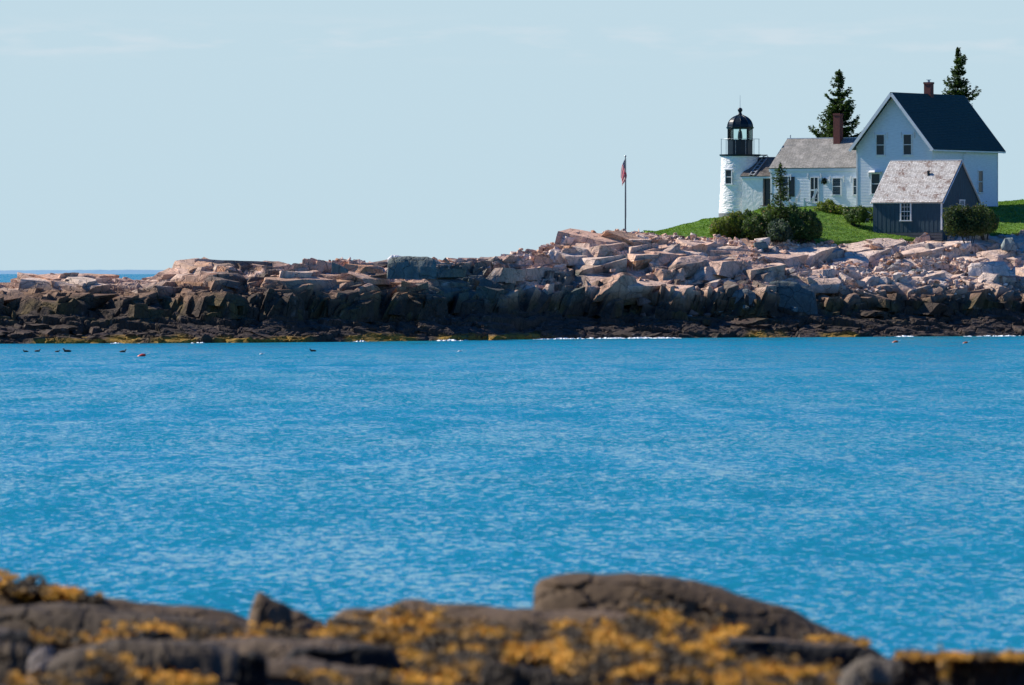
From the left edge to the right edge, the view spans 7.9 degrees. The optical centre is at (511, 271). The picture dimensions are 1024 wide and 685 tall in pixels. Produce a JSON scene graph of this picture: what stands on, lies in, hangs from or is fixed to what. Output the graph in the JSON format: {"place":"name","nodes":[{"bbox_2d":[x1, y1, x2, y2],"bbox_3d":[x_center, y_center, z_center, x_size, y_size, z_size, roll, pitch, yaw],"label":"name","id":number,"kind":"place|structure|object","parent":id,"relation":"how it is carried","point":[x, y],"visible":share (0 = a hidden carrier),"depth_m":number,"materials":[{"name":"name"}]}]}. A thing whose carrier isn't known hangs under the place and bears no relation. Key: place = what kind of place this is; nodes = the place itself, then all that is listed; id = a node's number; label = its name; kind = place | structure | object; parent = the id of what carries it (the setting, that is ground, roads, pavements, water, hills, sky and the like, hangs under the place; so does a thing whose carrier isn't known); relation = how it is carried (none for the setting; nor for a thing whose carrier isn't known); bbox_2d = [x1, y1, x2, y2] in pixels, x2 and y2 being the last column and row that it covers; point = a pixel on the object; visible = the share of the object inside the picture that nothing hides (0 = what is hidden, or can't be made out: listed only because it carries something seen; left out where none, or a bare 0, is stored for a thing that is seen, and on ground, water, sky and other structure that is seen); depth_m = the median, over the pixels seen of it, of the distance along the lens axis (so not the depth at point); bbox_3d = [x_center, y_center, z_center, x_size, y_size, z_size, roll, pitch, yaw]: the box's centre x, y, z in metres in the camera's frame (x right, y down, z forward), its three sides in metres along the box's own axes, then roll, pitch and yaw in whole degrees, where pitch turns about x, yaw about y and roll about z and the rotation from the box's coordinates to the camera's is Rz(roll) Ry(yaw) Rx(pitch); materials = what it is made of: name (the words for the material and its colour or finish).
{"place":"outdoors","nodes":[
{"label":"outdoors","id":0,"kind":"place"},
{"bbox_2d":[0,270,162,273],"bbox_3d":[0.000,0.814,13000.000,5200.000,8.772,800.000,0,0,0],"label":"distant sea","id":1,"kind":"structure","parent":0,"point":[85,271],"depth_m":12842.20,"materials":[{"name":"blue liquid"}]},
{"bbox_2d":[0,627,840,684],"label":"ledge","id":2,"kind":"object","parent":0,"point":[602,679],"visible":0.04,"depth_m":52.87,"materials":[{"name":"stone"}]},
{"bbox_2d":[0,640,33,680],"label":"shore rock","id":3,"kind":"object","parent":2,"relation":"on","point":[13,656],"visible":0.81,"depth_m":51.77,"materials":[{"name":"grey stone"}]},
{"bbox_2d":[26,645,53,681],"bbox_3d":[-3.230,2.756,50.621,0.175,0.390,0.740,0,0,0],"label":"shore rock","id":4,"kind":"object","parent":2,"relation":"on","point":[39,659],"visible":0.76,"depth_m":50.41,"materials":[{"name":"grey stone"}]},
{"bbox_2d":[0,629,85,650],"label":"shore rock","id":5,"kind":"object","parent":2,"relation":"on","point":[23,637],"visible":0.48,"depth_m":55.39,"materials":[{"name":"grey stone"}]},
{"bbox_2d":[0,602,243,645],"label":"shore rock","id":6,"kind":"object","parent":2,"relation":"on","point":[72,617],"visible":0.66,"depth_m":58.65,"materials":[{"name":"grey stone"}]},
{"bbox_2d":[0,580,247,633],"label":"shore rock","id":7,"kind":"object","parent":2,"relation":"on","point":[7,599],"visible":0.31,"depth_m":62.59,"materials":[{"name":"grey stone"}]},
{"bbox_2d":[46,637,239,684],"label":"shore rock","id":8,"kind":"object","parent":2,"relation":"on","point":[191,656],"visible":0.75,"depth_m":49.71,"materials":[{"name":"grey stone"}]},
{"bbox_2d":[130,630,175,640],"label":"shore rock","id":9,"kind":"object","parent":2,"relation":"on","point":[155,635],"visible":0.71,"depth_m":56.16,"materials":[{"name":"grey stone"}]},
{"bbox_2d":[236,650,268,684],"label":"shore rock","id":10,"kind":"object","parent":2,"relation":"on","point":[252,668],"visible":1,"depth_m":47.56,"materials":[{"name":"stone"}]},
{"bbox_2d":[246,591,327,639],"bbox_3d":[-1.840,2.982,60.512,0.672,0.706,1.269,0,0,0],"label":"shore rock","id":11,"kind":"object","parent":2,"relation":"on","point":[265,609],"visible":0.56,"depth_m":60.25,"materials":[{"name":"grey stone"}]},
{"bbox_2d":[201,636,396,660],"bbox_3d":[-1.581,2.866,54.413,1.526,0.371,2.085,0,0,0],"label":"shore rock","id":12,"kind":"object","parent":2,"relation":"on","point":[272,648],"visible":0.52,"depth_m":53.81,"materials":[{"name":"grey stone"}]},
{"bbox_2d":[286,644,402,673],"bbox_3d":[-1.194,2.794,52.653,0.815,0.273,0.850,0,0,0],"label":"shore rock","id":13,"kind":"object","parent":2,"relation":"on","point":[365,656],"visible":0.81,"depth_m":52.34,"materials":[{"name":"grey stone"}]},
{"bbox_2d":[267,657,460,684],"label":"shore rock","id":14,"kind":"object","parent":2,"relation":"on","point":[278,669],"visible":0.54,"depth_m":48.29,"materials":[{"name":"grey stone"}]},
{"bbox_2d":[327,599,687,662],"bbox_3d":[-0.041,2.946,59.739,2.892,0.587,2.745,0,0,0],"label":"shore rock","id":15,"kind":"object","parent":2,"relation":"on","point":[505,616],"visible":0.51,"depth_m":59.13,"materials":[{"name":"grey stone"}]},
{"bbox_2d":[0,568,1023,684],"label":"rockweed","id":16,"kind":"object","parent":2,"relation":"on","point":[620,653],"visible":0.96,"depth_m":52.79,"materials":[{"name":"plant"}]},
{"bbox_2d":[479,663,557,684],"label":"shore rock","id":17,"kind":"object","parent":2,"relation":"on","point":[504,674],"visible":1,"depth_m":47.38,"materials":[{"name":"grey stone"}]},
{"bbox_2d":[533,572,884,656],"bbox_3d":[1.690,3.067,61.985,3.035,1.075,2.482,0,0,0],"label":"shore rock","id":18,"kind":"object","parent":2,"relation":"on","point":[617,592],"visible":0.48,"depth_m":61.45,"materials":[{"name":"grey stone"}]},
{"bbox_2d":[688,636,862,646],"bbox_3d":[2.237,3.124,60.401,1.589,0.298,1.373,0,0,0],"label":"shore rock","id":19,"kind":"object","parent":2,"relation":"on","point":[740,638],"visible":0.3,"depth_m":60.09,"materials":[{"name":"grey stone"}]},
{"bbox_2d":[704,640,886,674],"bbox_3d":[2.214,3.090,58.707,1.590,0.329,1.046,0,0,0],"label":"shore rock","id":20,"kind":"object","parent":2,"relation":"on","point":[847,656],"visible":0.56,"depth_m":58.32,"materials":[{"name":"grey stone"}]},
{"bbox_2d":[839,655,890,684],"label":"shore rock","id":21,"kind":"object","parent":2,"relation":"on","point":[871,670],"visible":1,"depth_m":46.83,"materials":[{"name":"grey stone"}]},
{"bbox_2d":[887,651,1023,684],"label":"shore rock","id":22,"kind":"object","parent":2,"relation":"on","point":[975,671],"visible":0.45,"depth_m":51.84,"materials":[{"name":"black stone"}]},
{"bbox_2d":[0,274,1023,657],"bbox_3d":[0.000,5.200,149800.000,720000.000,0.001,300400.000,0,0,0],"label":"sea","id":23,"kind":"structure","parent":0,"point":[868,488],"depth_m":190.34,"materials":[{"name":"teal liquid"}]},
{"bbox_2d":[436,339,462,340],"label":"foam","id":24,"kind":"object","parent":23,"relation":"on","point":[449,340],"visible":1,"depth_m":548.97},
{"bbox_2d":[543,337,674,338],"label":"foam","id":25,"kind":"object","parent":23,"relation":"on","point":[612,338],"visible":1,"depth_m":567.42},
{"bbox_2d":[0,228,1023,343],"bbox_3d":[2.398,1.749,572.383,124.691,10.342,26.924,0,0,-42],"label":"rock ledges","id":26,"kind":"object","parent":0,"point":[608,281],"visible":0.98,"depth_m":575.78,"materials":[{"name":"grey stone"}]},
{"bbox_2d":[332,262,347,272],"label":"slab","id":27,"kind":"structure","parent":26,"relation":"on","point":[337,268],"depth_m":552.82,"materials":[{"name":"stone"}]},
{"bbox_2d":[387,256,436,278],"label":"boulder","id":28,"kind":"object","parent":26,"relation":"on","point":[408,267],"visible":1,"depth_m":555.14,"materials":[{"name":"grey stone"}]},
{"bbox_2d":[561,236,574,244],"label":"boulder","id":29,"kind":"object","parent":26,"relation":"on","point":[566,240],"visible":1,"depth_m":587.74,"materials":[{"name":"grey stone"}]},
{"bbox_2d":[624,155,626,228],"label":"flagpole","id":30,"kind":"object","parent":26,"relation":"on","point":[625,191],"visible":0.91,"depth_m":595.95,"materials":[{"name":"metal"}]},
{"bbox_2d":[621,160,626,184],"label":"flag","id":31,"kind":"object","parent":30,"relation":"hanging from","point":[623,173],"visible":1,"depth_m":595.95,"materials":[{"name":"fabric"}]},
{"bbox_2d":[636,297,650,306],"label":"boulder","id":32,"kind":"object","parent":26,"relation":"on","point":[641,301],"visible":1,"depth_m":579.40,"materials":[{"name":"grey stone"}]},
{"bbox_2d":[649,238,660,242],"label":"boulder","id":33,"kind":"object","parent":26,"relation":"on","point":[654,240],"visible":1,"depth_m":591.12,"materials":[{"name":"stone"}]},
{"bbox_2d":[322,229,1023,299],"bbox_3d":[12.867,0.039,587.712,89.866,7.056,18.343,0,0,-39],"label":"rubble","id":34,"kind":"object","parent":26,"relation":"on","point":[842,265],"visible":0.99,"depth_m":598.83,"materials":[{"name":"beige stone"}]},
{"bbox_2d":[951,270,967,275],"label":"boulder","id":35,"kind":"object","parent":34,"relation":"on","point":[958,272],"visible":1,"depth_m":602.12,"materials":[{"name":"beige stone"}]},
{"bbox_2d":[688,309,698,316],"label":"boulder","id":36,"kind":"object","parent":26,"relation":"on","point":[693,313],"visible":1,"depth_m":581.59,"materials":[{"name":"grey stone"}]},
{"bbox_2d":[732,289,756,314],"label":"boulder","id":37,"kind":"object","parent":26,"relation":"on","point":[738,294],"visible":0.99,"depth_m":584.60,"materials":[{"name":"grey stone"}]},
{"bbox_2d":[753,242,768,249],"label":"boulder","id":38,"kind":"object","parent":26,"relation":"on","point":[762,245],"visible":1,"depth_m":596.61,"materials":[{"name":"grey stone"}]},
{"bbox_2d":[754,237,770,243],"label":"boulder","id":39,"kind":"object","parent":26,"relation":"on","point":[767,240],"visible":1,"depth_m":600.39,"materials":[{"name":"grey stone"}]},
{"bbox_2d":[769,246,778,252],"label":"boulder","id":40,"kind":"object","parent":26,"relation":"on","point":[776,248],"visible":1,"depth_m":597.02,"materials":[{"name":"grey stone"}]},
{"bbox_2d":[788,269,795,273],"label":"boulder","id":41,"kind":"object","parent":26,"relation":"on","point":[791,271],"visible":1,"depth_m":593.03,"materials":[{"name":"grey stone"}]},
{"bbox_2d":[769,281,817,314],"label":"boulder","id":42,"kind":"object","parent":26,"relation":"on","point":[800,297],"visible":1,"depth_m":587.27,"materials":[{"name":"grey stone"}]},
{"bbox_2d":[791,306,797,311],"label":"boulder","id":43,"kind":"object","parent":26,"relation":"on","point":[794,309],"visible":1,"depth_m":586.52,"materials":[{"name":"grey stone"}]},
{"bbox_2d":[803,208,825,242],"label":"shrub","id":44,"kind":"object","parent":26,"relation":"on","point":[818,233],"visible":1,"depth_m":603.58,"materials":[{"name":"green plant"}]},
{"bbox_2d":[869,243,884,249],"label":"boulder","id":45,"kind":"object","parent":26,"relation":"on","point":[873,246],"visible":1,"depth_m":605.20,"materials":[{"name":"beige stone"}]},
{"bbox_2d":[887,264,899,270],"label":"boulder","id":46,"kind":"object","parent":26,"relation":"on","point":[892,267],"visible":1,"depth_m":599.93,"materials":[{"name":"grey stone"}]},
{"bbox_2d":[893,272,902,279],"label":"boulder","id":47,"kind":"object","parent":26,"relation":"on","point":[896,275],"visible":1,"depth_m":597.27,"materials":[{"name":"grey stone"}]},
{"bbox_2d":[894,251,903,259],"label":"boulder","id":48,"kind":"object","parent":26,"relation":"on","point":[898,255],"visible":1,"depth_m":602.60,"materials":[{"name":"beige stone"}]},
{"bbox_2d":[905,242,942,247],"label":"slab","id":49,"kind":"structure","parent":26,"relation":"on","point":[936,244],"depth_m":608.57,"materials":[{"name":"beige stone"}]},
{"bbox_2d":[925,243,933,248],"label":"boulder","id":50,"kind":"object","parent":26,"relation":"on","point":[929,246],"visible":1,"depth_m":607.98,"materials":[{"name":"grey stone"}]},
{"bbox_2d":[954,241,971,250],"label":"boulder","id":51,"kind":"object","parent":26,"relation":"on","point":[966,245],"visible":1,"depth_m":609.15,"materials":[{"name":"grey stone"}]},
{"bbox_2d":[981,201,999,239],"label":"shrub","id":52,"kind":"object","parent":26,"relation":"on","point":[993,226],"visible":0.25,"depth_m":611.42,"materials":[{"name":"green plant"}]},
{"bbox_2d":[966,261,1015,275],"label":"slab","id":53,"kind":"structure","parent":26,"relation":"on","point":[1001,268],"depth_m":602.28,"materials":[{"name":"grey stone"}]},
{"bbox_2d":[986,243,998,249],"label":"boulder","id":54,"kind":"object","parent":26,"relation":"on","point":[992,246],"visible":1,"depth_m":611.15,"materials":[{"name":"grey stone"}]},
{"bbox_2d":[1000,237,1016,249],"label":"boulder","id":55,"kind":"object","parent":26,"relation":"on","point":[1008,244],"visible":1,"depth_m":608.57,"materials":[{"name":"grey stone"}]},
{"bbox_2d":[0,0,1023,270],"label":"sky","id":56,"kind":"structure","parent":0,"point":[135,134],"materials":[{"name":"blue"}]},
{"bbox_2d":[642,199,1023,244],"bbox_3d":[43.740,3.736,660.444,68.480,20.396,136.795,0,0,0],"label":"lawn","id":57,"kind":"structure","parent":0,"point":[899,236],"depth_m":615.26,"materials":[{"name":"green plant"}]},
{"bbox_2d":[709,217,729,236],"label":"shrub","id":58,"kind":"object","parent":57,"relation":"on","point":[720,226],"visible":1,"depth_m":602.30,"materials":[{"name":"green plant"}]},
{"bbox_2d":[723,210,749,237],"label":"shrub","id":59,"kind":"object","parent":57,"relation":"on","point":[733,219],"visible":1,"depth_m":603.30,"materials":[{"name":"green plant"}]},
{"bbox_2d":[719,108,767,216],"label":"lighthouse","id":60,"kind":"object","parent":57,"relation":"on","point":[739,158],"visible":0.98,"depth_m":640.48,"materials":[{"name":"brick"}]},
{"bbox_2d":[724,169,732,184],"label":"window","id":61,"kind":"structure","parent":60,"relation":"in","point":[728,172],"depth_m":640.26,"materials":[{"name":"white paint"}]},
{"bbox_2d":[743,208,753,216],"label":"shrub","id":62,"kind":"object","parent":57,"relation":"on","point":[749,213],"visible":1,"depth_m":605.51,"materials":[{"name":"green plant"}]},
{"bbox_2d":[739,213,765,239],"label":"shrub","id":63,"kind":"object","parent":57,"relation":"on","point":[746,230],"visible":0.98,"depth_m":602.25,"materials":[{"name":"green plant"}]},
{"bbox_2d":[742,211,771,237],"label":"shrub","id":64,"kind":"object","parent":57,"relation":"on","point":[759,218],"visible":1,"depth_m":602.32,"materials":[{"name":"green plant"}]},
{"bbox_2d":[740,157,774,214],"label":"workroom","id":65,"kind":"object","parent":57,"relation":"on","point":[755,191],"visible":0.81,"depth_m":638.97,"materials":[{"name":"paint"}]},
{"bbox_2d":[749,156,767,175],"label":"roof ladder","id":66,"kind":"object","parent":65,"relation":"on","point":[758,165],"visible":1,"depth_m":639.76,"materials":[{"name":"metal"}]},
{"bbox_2d":[762,178,769,205],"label":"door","id":67,"kind":"structure","parent":65,"relation":"in","point":[766,181],"depth_m":638.39,"materials":[{"name":"wood"}]},
{"bbox_2d":[761,204,774,215],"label":"shrub","id":68,"kind":"object","parent":57,"relation":"on","point":[768,206],"visible":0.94,"depth_m":607.28,"materials":[{"name":"green plant"}]},
{"bbox_2d":[760,217,794,243],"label":"shrub","id":69,"kind":"object","parent":57,"relation":"on","point":[777,229],"visible":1,"depth_m":601.05,"materials":[{"name":"green plant"}]},
{"bbox_2d":[757,162,801,220],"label":"spruce tree","id":70,"kind":"object","parent":57,"relation":"on","point":[780,211],"visible":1,"depth_m":604.68,"materials":[{"name":"green plant"}]},
{"bbox_2d":[787,189,802,206],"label":"garden chair","id":71,"kind":"object","parent":57,"relation":"on","point":[796,198],"visible":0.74,"depth_m":628.75,"materials":[{"name":"white paint"}]},
{"bbox_2d":[783,207,817,243],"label":"shrub","id":72,"kind":"object","parent":57,"relation":"on","point":[797,220],"visible":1,"depth_m":603.15,"materials":[{"name":"green plant"}]},
{"bbox_2d":[803,189,817,206],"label":"garden chair","id":73,"kind":"object","parent":57,"relation":"on","point":[805,201],"visible":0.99,"depth_m":627.77,"materials":[{"name":"white paint"}]},
{"bbox_2d":[769,113,856,207],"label":"cottage","id":74,"kind":"structure","parent":57,"relation":"on","point":[808,164],"depth_m":636.39,"materials":[{"name":"white wood"}]},
{"bbox_2d":[776,174,790,196],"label":"window","id":75,"kind":"structure","parent":74,"relation":"in","point":[787,180],"depth_m":636.99,"materials":[{"name":"white paint"}]},
{"bbox_2d":[807,173,820,202],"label":"door","id":76,"kind":"structure","parent":74,"relation":"in","point":[814,181],"depth_m":635.59,"materials":[{"name":"white paint"}]},
{"bbox_2d":[821,177,826,183],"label":"wall wreath","id":77,"kind":"object","parent":74,"relation":"attached to","point":[824,181],"depth_m":635.01,"materials":[{"name":"green plant"}]},
{"bbox_2d":[829,176,843,195],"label":"window","id":78,"kind":"structure","parent":74,"relation":"in","point":[836,181],"depth_m":634.66,"materials":[{"name":"white paint"}]},
{"bbox_2d":[850,176,855,195],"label":"window","id":79,"kind":"structure","parent":74,"relation":"in","point":[853,178],"depth_m":633.73,"materials":[{"name":"white paint"}]},
{"bbox_2d":[813,198,845,213],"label":"shrub","id":80,"kind":"object","parent":57,"relation":"on","point":[829,206],"visible":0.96,"depth_m":622.01,"materials":[{"name":"green plant"}]},
{"bbox_2d":[808,69,861,137],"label":"spruce tree","id":81,"kind":"object","parent":57,"relation":"on","point":[839,104],"visible":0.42,"depth_m":654.47,"materials":[{"name":"green plant"}]},
{"bbox_2d":[841,205,869,226],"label":"shrub","id":82,"kind":"object","parent":57,"relation":"on","point":[857,214],"visible":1,"depth_m":616.21,"materials":[{"name":"green plant"}]},
{"bbox_2d":[867,207,872,220],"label":"shrub","id":83,"kind":"object","parent":57,"relation":"on","point":[870,210],"visible":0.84,"depth_m":620.95,"materials":[{"name":"green plant"}]},
{"bbox_2d":[870,159,981,241],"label":"shed","id":84,"kind":"structure","parent":57,"relation":"on","point":[919,195],"depth_m":614.42,"materials":[{"name":"grey wood"}]},
{"bbox_2d":[899,203,911,220],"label":"window","id":85,"kind":"structure","parent":84,"relation":"in","point":[905,208],"depth_m":613.63,"materials":[{"name":"white paint"}]},
{"bbox_2d":[959,199,964,206],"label":"window","id":86,"kind":"structure","parent":84,"relation":"in","point":[961,201],"depth_m":614.98,"materials":[{"name":"white paint"}]},
{"bbox_2d":[848,80,1005,207],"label":"farmhouse","id":87,"kind":"object","parent":57,"relation":"on","point":[928,124],"visible":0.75,"depth_m":631.27,"materials":[{"name":"wood"}]},
{"bbox_2d":[868,170,882,194],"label":"window","id":88,"kind":"structure","parent":87,"relation":"in","point":[875,175],"depth_m":630.64,"materials":[{"name":"white paint"}]},
{"bbox_2d":[873,132,887,155],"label":"window","id":89,"kind":"structure","parent":87,"relation":"in","point":[880,138],"depth_m":630.49,"materials":[{"name":"white paint"}]},
{"bbox_2d":[900,132,914,155],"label":"window","id":90,"kind":"structure","parent":87,"relation":"in","point":[907,138],"depth_m":629.10,"materials":[{"name":"white paint"}]},
{"bbox_2d":[977,170,983,192],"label":"window","id":91,"kind":"structure","parent":87,"relation":"in","point":[980,172],"depth_m":635.90,"materials":[{"name":"white paint"}]},
{"bbox_2d":[942,47,981,105],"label":"spruce tree","id":92,"kind":"object","parent":57,"relation":"on","point":[958,82],"visible":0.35,"depth_m":661.65,"materials":[{"name":"green plant"}]},
{"bbox_2d":[942,202,992,243],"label":"shrub","id":93,"kind":"object","parent":57,"relation":"on","point":[963,221],"visible":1,"depth_m":603.58,"materials":[{"name":"green plant"}]}
]}

